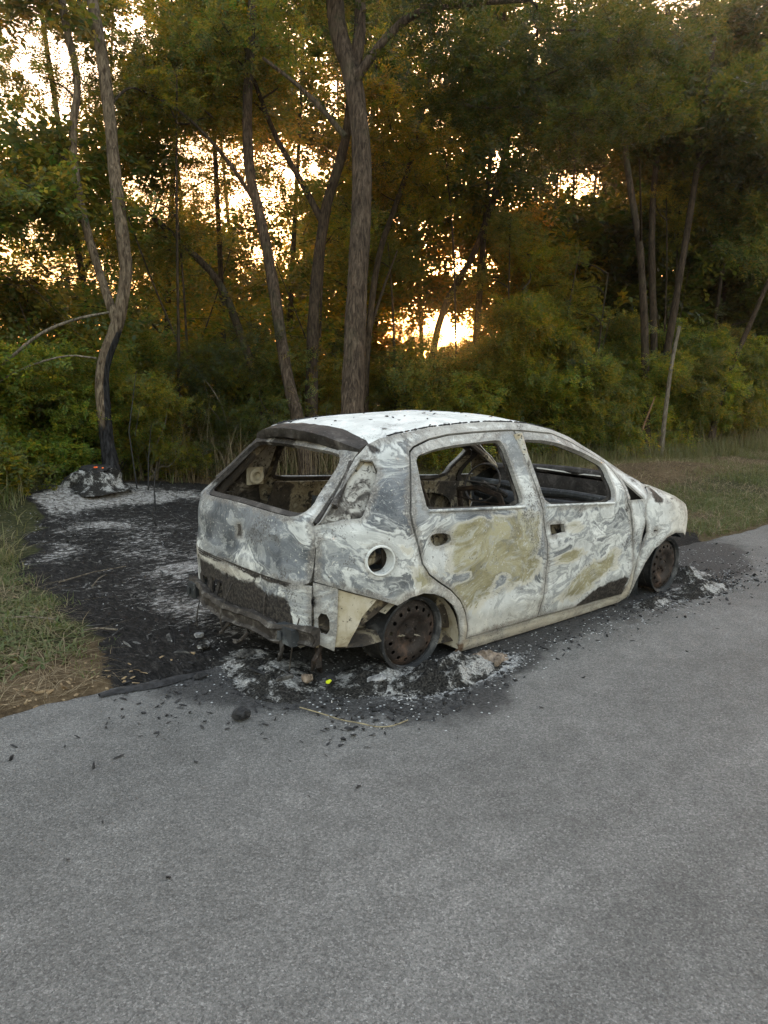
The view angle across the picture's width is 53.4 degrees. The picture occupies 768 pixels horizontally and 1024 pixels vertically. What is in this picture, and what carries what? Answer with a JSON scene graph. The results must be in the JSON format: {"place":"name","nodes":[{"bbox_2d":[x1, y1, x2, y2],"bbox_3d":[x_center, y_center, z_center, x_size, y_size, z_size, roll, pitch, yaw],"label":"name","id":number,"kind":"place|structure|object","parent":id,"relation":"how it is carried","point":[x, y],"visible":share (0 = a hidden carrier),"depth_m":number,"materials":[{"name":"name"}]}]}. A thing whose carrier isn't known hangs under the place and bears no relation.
{"place":"outdoors","nodes":[
{"label":"outdoors","id":0,"kind":"place"},
{"bbox_2d":[0,545,119,691],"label":"verge grass","id":1,"kind":"structure","parent":0,"point":[46,599],"depth_m":4.62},
{"bbox_2d":[0,0,761,355],"label":"sky","id":2,"kind":"structure","parent":0,"point":[32,78],"materials":[{"name":"white"}]},
{"bbox_2d":[0,525,767,1023],"bbox_3d":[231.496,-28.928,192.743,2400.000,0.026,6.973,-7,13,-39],"label":"road","id":3,"kind":"structure","parent":0,"point":[588,849],"depth_m":2.57,"materials":[{"name":"asphalt"}]},
{"bbox_2d":[98,671,201,696],"bbox_3d":[-1.147,0.855,3.803,0.528,0.014,0.081,-6,12,-34],"label":"charred strip","id":4,"kind":"object","parent":3,"relation":"on","point":[161,683],"visible":0.97,"depth_m":3.77,"materials":[{"name":"plastic"}]},
{"bbox_2d":[208,648,318,684],"bbox_3d":[-0.641,0.810,4.066,0.440,0.060,0.900,-7,13,-39],"label":"ash heap","id":5,"kind":"object","parent":3,"relation":"on","point":[261,658],"visible":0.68,"depth_m":4.07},
{"bbox_2d":[230,665,318,703],"bbox_3d":[-0.558,0.837,3.876,0.400,0.077,0.600,-7,13,-39],"label":"ash heap","id":6,"kind":"object","parent":3,"relation":"on","point":[297,688],"visible":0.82,"depth_m":3.78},
{"bbox_2d":[318,661,414,698],"bbox_3d":[-0.047,0.834,3.953,0.680,0.075,0.440,-7,13,-39],"label":"ash heap","id":7,"kind":"object","parent":3,"relation":"on","point":[352,682],"visible":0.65,"depth_m":3.85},
{"bbox_2d":[9,543,767,878],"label":"loose char bits","id":8,"kind":"object","parent":3,"relation":"on","point":[265,699],"visible":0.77,"depth_m":3.63,"materials":[{"name":"plastic"}]},
{"bbox_2d":[187,410,687,672],"bbox_3d":[0.568,-0.037,5.268,3.772,1.336,1.677,-7,13,-39],"label":"burnt car","id":9,"kind":"object","parent":3,"relation":"on","point":[376,544],"visible":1,"depth_m":4.25,"materials":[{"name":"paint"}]},
{"bbox_2d":[116,561,767,760],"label":"charred crumbs","id":10,"kind":"object","parent":3,"relation":"on","point":[444,702],"visible":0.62,"depth_m":4.03,"materials":[{"name":"plastic"}]},
{"bbox_2d":[382,650,506,699],"bbox_3d":[0.327,0.805,4.002,0.920,0.127,0.400,-7,13,-39],"label":"ash heap","id":11,"kind":"object","parent":3,"relation":"on","point":[452,670],"visible":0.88,"depth_m":3.90,"materials":[{"name":"grey"}]},
{"bbox_2d":[633,596,671,608],"bbox_3d":[1.892,0.623,5.360,0.520,0.060,0.200,-7,13,-39],"label":"ash heap","id":12,"kind":"object","parent":3,"relation":"on","point":[654,602],"visible":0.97,"depth_m":5.30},
{"bbox_2d":[673,565,711,583],"bbox_3d":[2.391,0.471,6.104,0.600,0.113,0.400,-7,13,-39],"label":"ash heap","id":13,"kind":"object","parent":3,"relation":"on","point":[686,574],"visible":0.54,"depth_m":6.01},
{"bbox_2d":[662,580,729,600],"bbox_3d":[2.342,0.558,5.705,0.840,0.081,0.320,-7,13,-39],"label":"ash heap","id":14,"kind":"object","parent":3,"relation":"on","point":[694,590],"visible":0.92,"depth_m":5.62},
{"bbox_2d":[0,390,767,717],"bbox_3d":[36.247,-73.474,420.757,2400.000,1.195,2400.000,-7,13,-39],"label":"ground","id":15,"kind":"structure","parent":0,"point":[160,624],"depth_m":5.88,"materials":[{"name":"soil"}]},
{"bbox_2d":[0,488,42,566],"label":"scorched edge weeds","id":16,"kind":"object","parent":15,"relation":"on","point":[9,550],"visible":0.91,"depth_m":6.28,"materials":[{"name":"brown plant"}]},
{"bbox_2d":[0,330,43,466],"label":"shrub","id":17,"kind":"object","parent":15,"relation":"on","point":[8,408],"visible":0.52,"depth_m":8.90,"materials":[{"name":"green plant"}]},
{"bbox_2d":[0,437,63,500],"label":"shrub","id":18,"kind":"object","parent":15,"relation":"on","point":[26,472],"visible":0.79,"depth_m":8.21,"materials":[{"name":"green plant"}]},
{"bbox_2d":[0,336,79,428],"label":"shrub","id":19,"kind":"object","parent":15,"relation":"on","point":[41,405],"visible":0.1,"depth_m":9.59,"materials":[{"name":"green plant"}]},
{"bbox_2d":[0,576,92,682],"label":"weed leaves","id":20,"kind":"object","parent":15,"relation":"on","point":[25,658],"visible":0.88,"depth_m":4.33,"materials":[{"name":"green plant"}]},
{"bbox_2d":[0,13,108,370],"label":"tree","id":21,"kind":"object","parent":15,"relation":"on","point":[13,292],"visible":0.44,"depth_m":10.86,"materials":[{"name":"green plant"}]},
{"bbox_2d":[0,340,128,483],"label":"shrub","id":22,"kind":"object","parent":15,"relation":"on","point":[37,385],"visible":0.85,"depth_m":9.26,"materials":[{"name":"green plant"}]},
{"bbox_2d":[15,352,118,468],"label":"shrub","id":23,"kind":"object","parent":15,"relation":"on","point":[48,422],"visible":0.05,"depth_m":10.00,"materials":[{"name":"green plant"}]},
{"bbox_2d":[0,514,145,709],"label":"verge straw","id":24,"kind":"object","parent":15,"relation":"on","point":[34,611],"visible":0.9,"depth_m":4.15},
{"bbox_2d":[0,455,161,509],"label":"undergrowth","id":25,"kind":"object","parent":15,"relation":"on","point":[13,494],"visible":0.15,"depth_m":8.42,"materials":[{"name":"green plant"}]},
{"bbox_2d":[59,464,134,496],"bbox_3d":[-3.361,-0.400,8.875,0.925,0.296,0.927,-7,13,-39],"label":"smouldering stump","id":26,"kind":"object","parent":15,"relation":"on","point":[92,480],"visible":0.99,"depth_m":8.71,"materials":[{"name":"grey wood"}]},
{"bbox_2d":[0,590,194,707],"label":"dry leaf litter","id":27,"kind":"object","parent":15,"relation":"on","point":[50,691],"visible":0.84,"depth_m":3.74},
{"bbox_2d":[0,12,209,396],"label":"tree","id":28,"kind":"object","parent":15,"relation":"on","point":[27,262],"visible":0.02,"depth_m":16.41,"materials":[{"name":"green plant"}]},
{"bbox_2d":[24,329,187,473],"bbox_3d":[-3.657,-1.391,10.097,2.044,1.957,1.626,-3,11,-19],"label":"shrub","id":29,"kind":"object","parent":15,"relation":"on","point":[78,364],"visible":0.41,"depth_m":9.80,"materials":[{"name":"green plant"}]},
{"bbox_2d":[0,0,219,376],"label":"tree","id":30,"kind":"object","parent":15,"relation":"on","point":[93,303],"visible":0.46,"depth_m":11.04,"materials":[{"name":"green plant"}]},
{"bbox_2d":[0,0,223,482],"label":"locust tree","id":31,"kind":"object","parent":15,"relation":"on","point":[41,197],"visible":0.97,"depth_m":9.26,"materials":[{"name":"green plant"}]},
{"bbox_2d":[0,311,109,368],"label":"bare branch","id":32,"kind":"object","parent":31,"relation":"attached to","point":[27,343],"visible":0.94,"depth_m":8.79,"materials":[{"name":"brown plant"}]},
{"bbox_2d":[62,323,188,474],"bbox_3d":[-3.591,-1.559,10.582,1.958,2.141,1.769,-7,13,-39],"label":"shrub","id":33,"kind":"object","parent":15,"relation":"on","point":[136,353],"visible":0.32,"depth_m":10.52,"materials":[{"name":"green plant"}]},
{"bbox_2d":[19,477,242,655],"bbox_3d":[-1.370,0.015,7.683,4.880,0.314,5.873,-7,13,-39],"label":"charred stubble","id":34,"kind":"object","parent":15,"relation":"on","point":[132,554],"visible":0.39,"depth_m":6.45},
{"bbox_2d":[30,484,232,656],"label":"charred litter","id":35,"kind":"object","parent":15,"relation":"on","point":[169,636],"visible":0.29,"depth_m":5.92,"materials":[{"name":"brown wood"}]},
{"bbox_2d":[21,484,249,651],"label":"charred sticks","id":36,"kind":"object","parent":15,"relation":"on","point":[126,643],"visible":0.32,"depth_m":6.08,"materials":[{"name":"brown wood"}]},
{"bbox_2d":[96,355,215,479],"bbox_3d":[-3.002,-1.093,10.089,1.798,1.953,1.681,-7,13,-39],"label":"shrub","id":37,"kind":"object","parent":15,"relation":"on","point":[160,395],"visible":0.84,"depth_m":9.82,"materials":[{"name":"green plant"}]},
{"bbox_2d":[29,91,294,464],"bbox_3d":[-3.615,-3.377,12.016,3.976,5.129,3.000,-3,11,-19],"label":"leaning tree","id":38,"kind":"object","parent":15,"relation":"on","point":[168,234],"visible":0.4,"depth_m":11.79,"materials":[{"name":"green plant"}]},
{"bbox_2d":[20,0,309,418],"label":"tree","id":39,"kind":"object","parent":15,"relation":"on","point":[230,181],"visible":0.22,"depth_m":14.90,"materials":[{"name":"green plant"}]},
{"bbox_2d":[94,32,242,469],"bbox_3d":[-2.973,-3.452,11.150,1.672,5.822,2.487,4,11,13],"label":"sapling","id":40,"kind":"object","parent":15,"relation":"on","point":[149,85],"visible":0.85,"depth_m":10.33,"materials":[{"name":"green plant"}]},
{"bbox_2d":[109,152,229,436],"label":"sapling","id":41,"kind":"object","parent":15,"relation":"on","point":[166,252],"visible":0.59,"depth_m":11.70,"materials":[{"name":"green plant"}]},
{"bbox_2d":[63,0,317,474],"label":"slim tree","id":42,"kind":"object","parent":15,"relation":"on","point":[197,38],"visible":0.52,"depth_m":10.92,"materials":[{"name":"green plant"}]},
{"bbox_2d":[121,0,262,345],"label":"tree","id":43,"kind":"object","parent":15,"relation":"on","point":[248,273],"visible":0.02,"depth_m":20.05,"materials":[{"name":"green plant"}]},
{"bbox_2d":[95,0,301,373],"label":"tree","id":44,"kind":"object","parent":15,"relation":"on","point":[249,299],"visible":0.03,"depth_m":20.40,"materials":[{"name":"green plant"}]},
{"bbox_2d":[56,0,344,442],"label":"tree","id":45,"kind":"object","parent":15,"relation":"on","point":[224,313],"visible":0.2,"depth_m":12.74,"materials":[{"name":"green plant"}]},
{"bbox_2d":[157,313,282,475],"bbox_3d":[-2.301,-1.620,10.605,1.726,2.265,1.994,1,10,1],"label":"shrub","id":46,"kind":"object","parent":15,"relation":"on","point":[222,426],"visible":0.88,"depth_m":10.58,"materials":[{"name":"green plant"}]},
{"bbox_2d":[162,322,283,457],"bbox_3d":[-2.572,-1.813,11.772,1.906,2.228,1.837,-7,13,-39],"label":"shrub","id":47,"kind":"object","parent":15,"relation":"on","point":[201,341],"visible":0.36,"depth_m":11.57,"materials":[{"name":"green plant"}]},
{"bbox_2d":[96,0,353,469],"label":"slim tree","id":48,"kind":"object","parent":15,"relation":"on","point":[322,214],"visible":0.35,"depth_m":11.43,"materials":[{"name":"green plant"}]},
{"bbox_2d":[222,336,332,463],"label":"shrub","id":49,"kind":"object","parent":15,"relation":"on","point":[267,381],"visible":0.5,"depth_m":11.28,"materials":[{"name":"green plant"}]},
{"bbox_2d":[155,4,434,372],"bbox_3d":[-2.143,-6.951,17.045,6.650,10.528,4.608,1,10,1],"label":"tree","id":50,"kind":"object","parent":15,"relation":"on","point":[385,300],"visible":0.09,"depth_m":16.60,"materials":[{"name":"green plant"}]},
{"bbox_2d":[259,337,342,456],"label":"shrub","id":51,"kind":"object","parent":15,"relation":"on","point":[328,372],"visible":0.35,"depth_m":11.83,"materials":[{"name":"green plant"}]},
{"bbox_2d":[179,0,424,370],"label":"tree","id":52,"kind":"object","parent":15,"relation":"on","point":[300,270],"visible":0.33,"depth_m":14.81,"materials":[{"name":"green plant"}]},
{"bbox_2d":[115,395,496,482],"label":"dry stalks","id":53,"kind":"object","parent":15,"relation":"on","point":[284,463],"visible":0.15,"depth_m":10.75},
{"bbox_2d":[264,158,380,402],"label":"sapling","id":54,"kind":"object","parent":15,"relation":"on","point":[317,187],"visible":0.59,"depth_m":12.12,"materials":[{"name":"green plant"}]},
{"bbox_2d":[243,56,409,332],"bbox_3d":[-1.555,-7.550,21.992,6.054,9.933,5.831,-7,13,-39],"label":"tree","id":55,"kind":"object","parent":15,"relation":"on","point":[314,149],"visible":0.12,"depth_m":20.83,"materials":[{"name":"green plant"}]},
{"bbox_2d":[332,357,414,411],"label":"shrub","id":56,"kind":"object","parent":15,"relation":"on","point":[377,384],"visible":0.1,"depth_m":14.19,"materials":[{"name":"green plant"}]},
{"bbox_2d":[326,213,438,405],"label":"sapling","id":57,"kind":"object","parent":15,"relation":"on","point":[388,259],"visible":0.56,"depth_m":13.66,"materials":[{"name":"green plant"}]},
{"bbox_2d":[287,1,492,411],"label":"slim tree","id":58,"kind":"object","parent":15,"relation":"on","point":[414,132],"visible":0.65,"depth_m":12.22,"materials":[{"name":"green plant"}]},
{"bbox_2d":[293,0,497,411],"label":"tree","id":59,"kind":"object","parent":15,"relation":"on","point":[438,292],"visible":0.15,"depth_m":17.64,"materials":[{"name":"green plant"}]},
{"bbox_2d":[307,9,509,380],"bbox_3d":[0.873,-7.553,18.787,5.802,11.197,5.330,-2,11,-18],"label":"tree","id":60,"kind":"object","parent":15,"relation":"on","point":[430,300],"visible":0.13,"depth_m":18.62,"materials":[{"name":"green plant"}]},
{"bbox_2d":[369,344,447,411],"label":"shrub","id":61,"kind":"object","parent":15,"relation":"on","point":[386,380],"visible":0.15,"depth_m":13.19,"materials":[{"name":"green plant"}]},
{"bbox_2d":[371,123,472,356],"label":"sapling","id":62,"kind":"object","parent":15,"relation":"on","point":[433,205],"visible":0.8,"depth_m":13.01,"materials":[{"name":"green plant"}]},
{"bbox_2d":[389,344,490,453],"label":"shrub","id":63,"kind":"object","parent":15,"relation":"on","point":[453,365],"visible":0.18,"depth_m":12.77,"materials":[{"name":"green plant"}]},
{"bbox_2d":[374,327,520,470],"bbox_3d":[1.198,-1.748,12.199,3.016,2.429,2.055,-7,13,-39],"label":"shrub","id":64,"kind":"object","parent":15,"relation":"on","point":[459,390],"visible":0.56,"depth_m":11.89,"materials":[{"name":"green plant"}]},
{"bbox_2d":[367,41,548,358],"bbox_3d":[1.657,-5.470,15.284,3.066,8.122,5.061,6,11,25],"label":"slim tree","id":65,"kind":"object","parent":15,"relation":"on","point":[465,269],"visible":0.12,"depth_m":14.95,"materials":[{"name":"green plant"}]},
{"bbox_2d":[202,0,727,413],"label":"locust tree","id":66,"kind":"object","parent":15,"relation":"on","point":[464,53],"visible":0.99,"depth_m":10.15,"materials":[{"name":"green plant"}]},
{"bbox_2d":[444,201,549,308],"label":"sapling","id":67,"kind":"object","parent":15,"relation":"on","point":[512,221],"visible":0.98,"depth_m":14.20,"materials":[{"name":"green plant"}]},
{"bbox_2d":[446,354,547,456],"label":"shrub","id":68,"kind":"object","parent":15,"relation":"on","point":[533,404],"visible":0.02,"depth_m":12.95,"materials":[{"name":"green plant"}]},
{"bbox_2d":[383,0,618,371],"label":"tree","id":69,"kind":"object","parent":15,"relation":"on","point":[482,153],"visible":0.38,"depth_m":14.31,"materials":[{"name":"green plant"}]},
{"bbox_2d":[426,3,586,343],"bbox_3d":[3.240,-8.396,21.221,4.738,12.062,5.294,-7,13,-39],"label":"tree","id":70,"kind":"object","parent":15,"relation":"on","point":[542,214],"visible":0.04,"depth_m":20.17,"materials":[{"name":"green plant"}]},
{"bbox_2d":[450,286,569,462],"bbox_3d":[2.074,-2.161,12.576,1.969,2.972,1.724,-7,13,-39],"label":"shrub","id":71,"kind":"object","parent":15,"relation":"on","point":[497,347],"visible":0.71,"depth_m":12.23,"materials":[{"name":"green plant"}]},
{"bbox_2d":[474,287,561,430],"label":"shrub","id":72,"kind":"object","parent":15,"relation":"on","point":[539,301],"visible":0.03,"depth_m":13.86,"materials":[{"name":"green plant"}]},
{"bbox_2d":[401,0,647,351],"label":"tree","id":73,"kind":"object","parent":15,"relation":"on","point":[468,248],"visible":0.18,"depth_m":17.17,"materials":[{"name":"green plant"}]},
{"bbox_2d":[464,132,610,322],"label":"tree","id":74,"kind":"object","parent":15,"relation":"on","point":[565,170],"visible":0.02,"depth_m":26.30,"materials":[{"name":"green plant"}]},
{"bbox_2d":[490,235,589,367],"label":"sapling","id":75,"kind":"object","parent":15,"relation":"on","point":[535,253],"visible":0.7,"depth_m":14.84,"materials":[{"name":"green plant"}]},
{"bbox_2d":[468,63,618,333],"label":"tree","id":76,"kind":"object","parent":15,"relation":"on","point":[551,191],"visible":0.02,"depth_m":27.05,"materials":[{"name":"green plant"}]},
{"bbox_2d":[507,301,624,458],"bbox_3d":[3.125,-2.255,13.353,2.440,2.781,1.943,0,10,-3],"label":"shrub","id":77,"kind":"object","parent":15,"relation":"on","point":[563,339],"visible":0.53,"depth_m":13.14,"materials":[{"name":"green plant"}]},
{"bbox_2d":[541,242,611,358],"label":"sapling","id":78,"kind":"object","parent":15,"relation":"on","point":[578,290],"visible":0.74,"depth_m":14.83,"materials":[{"name":"green plant"}]},
{"bbox_2d":[531,0,626,352],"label":"tree","id":79,"kind":"object","parent":15,"relation":"on","point":[594,170],"visible":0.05,"depth_m":23.14,"materials":[{"name":"green plant"}]},
{"bbox_2d":[465,34,714,348],"bbox_3d":[4.799,-6.951,18.982,6.250,10.102,6.324,-7,13,-39],"label":"tree","id":80,"kind":"object","parent":15,"relation":"on","point":[611,241],"visible":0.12,"depth_m":18.46,"materials":[{"name":"green plant"}]},
{"bbox_2d":[538,329,649,456],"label":"shrub","id":81,"kind":"object","parent":15,"relation":"on","point":[602,382],"visible":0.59,"depth_m":13.53,"materials":[{"name":"green plant"}]},
{"bbox_2d":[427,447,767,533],"bbox_3d":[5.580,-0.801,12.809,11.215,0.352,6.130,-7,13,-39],"label":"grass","id":82,"kind":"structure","parent":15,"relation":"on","point":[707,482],"depth_m":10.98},
{"bbox_2d":[562,361,661,458],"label":"shrub","id":83,"kind":"object","parent":15,"relation":"on","point":[622,392],"visible":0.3,"depth_m":14.00,"materials":[{"name":"green plant"}]},
{"bbox_2d":[577,307,661,387],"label":"shrub","id":84,"kind":"object","parent":15,"relation":"on","point":[624,332],"visible":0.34,"depth_m":15.74,"materials":[{"name":"green plant"}]},
{"bbox_2d":[481,416,767,462],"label":"dry stalks","id":85,"kind":"object","parent":15,"relation":"on","point":[678,437],"visible":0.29,"depth_m":16.04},
{"bbox_2d":[514,0,749,453],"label":"slender tree","id":86,"kind":"object","parent":15,"relation":"on","point":[636,222],"visible":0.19,"depth_m":14.13,"materials":[{"name":"green plant"}]},
{"bbox_2d":[607,334,698,437],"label":"shrub","id":87,"kind":"object","parent":15,"relation":"on","point":[673,401],"visible":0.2,"depth_m":15.60,"materials":[{"name":"green plant"}]},
{"bbox_2d":[611,347,701,451],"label":"shrub","id":88,"kind":"object","parent":15,"relation":"on","point":[661,374],"visible":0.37,"depth_m":14.92,"materials":[{"name":"green plant"}]},
{"bbox_2d":[551,0,766,358],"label":"tree","id":89,"kind":"object","parent":15,"relation":"on","point":[625,270],"visible":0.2,"depth_m":19.86,"materials":[{"name":"green plant"}]},
{"bbox_2d":[558,0,767,446],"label":"slender tree","id":90,"kind":"object","parent":15,"relation":"on","point":[691,81],"visible":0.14,"depth_m":15.94,"materials":[{"name":"green plant"}]},
{"bbox_2d":[621,173,706,353],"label":"sapling","id":91,"kind":"object","parent":15,"relation":"on","point":[667,219],"visible":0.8,"depth_m":16.39,"materials":[{"name":"green plant"}]},
{"bbox_2d":[629,317,700,435],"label":"shrub","id":92,"kind":"object","parent":15,"relation":"on","point":[683,336],"visible":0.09,"depth_m":16.71,"materials":[{"name":"green plant"}]},
{"bbox_2d":[658,326,680,454],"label":"dead sapling","id":93,"kind":"object","parent":15,"relation":"on","point":[665,409],"visible":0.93,"depth_m":14.57,"materials":[{"name":"wood"}]},
{"bbox_2d":[642,201,699,316],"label":"sapling","id":94,"kind":"object","parent":15,"relation":"on","point":[674,245],"visible":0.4,"depth_m":17.78,"materials":[{"name":"green plant"}]},
{"bbox_2d":[607,31,767,392],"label":"slender tree","id":95,"kind":"object","parent":15,"relation":"on","point":[715,152],"visible":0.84,"depth_m":15.68,"materials":[{"name":"green plant"}]},
{"bbox_2d":[616,0,767,340],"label":"tree","id":96,"kind":"object","parent":15,"relation":"on","point":[700,259],"visible":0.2,"depth_m":20.78,"materials":[{"name":"green plant"}]},
{"bbox_2d":[663,340,734,446],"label":"shrub","id":97,"kind":"object","parent":15,"relation":"on","point":[696,396],"visible":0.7,"depth_m":16.32,"materials":[{"name":"green plant"}]},
{"bbox_2d":[661,317,754,437],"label":"shrub","id":98,"kind":"object","parent":15,"relation":"on","point":[722,341],"visible":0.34,"depth_m":16.89,"materials":[{"name":"green plant"}]},
{"bbox_2d":[668,0,767,340],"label":"tree","id":99,"kind":"object","parent":15,"relation":"on","point":[731,287],"visible":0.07,"depth_m":24.20,"materials":[{"name":"green plant"}]},
{"bbox_2d":[679,153,767,445],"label":"leaning tree","id":100,"kind":"object","parent":15,"relation":"on","point":[743,233],"visible":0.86,"depth_m":16.51,"materials":[{"name":"green plant"}]},
{"bbox_2d":[696,370,767,440],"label":"shrub","id":101,"kind":"object","parent":15,"relation":"on","point":[747,404],"visible":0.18,"depth_m":17.52,"materials":[{"name":"green plant"}]},
{"bbox_2d":[702,319,766,437],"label":"shrub","id":102,"kind":"object","parent":15,"relation":"on","point":[738,336],"visible":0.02,"depth_m":18.78,"materials":[{"name":"green plant"}]},
{"bbox_2d":[726,344,767,436],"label":"shrub","id":103,"kind":"object","parent":15,"relation":"on","point":[752,361],"visible":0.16,"depth_m":18.25,"materials":[{"name":"green plant"}]},
{"bbox_2d":[736,333,767,437],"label":"shrub","id":104,"kind":"object","parent":15,"relation":"on","point":[761,344],"visible":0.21,"depth_m":18.79,"materials":[{"name":"green plant"}]},
{"bbox_2d":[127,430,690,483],"bbox_3d":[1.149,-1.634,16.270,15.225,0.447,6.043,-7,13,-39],"label":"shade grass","id":105,"kind":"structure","parent":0,"point":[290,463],"depth_m":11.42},
{"bbox_2d":[417,425,767,473],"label":"tall verge grass","id":106,"kind":"structure","parent":0,"point":[558,459],"depth_m":14.25,"materials":[{"name":"plant"}]},
{"bbox_2d":[419,444,767,538],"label":"verge grass","id":107,"kind":"structure","parent":0,"point":[722,500],"depth_m":10.33,"materials":[{"name":"plant"}]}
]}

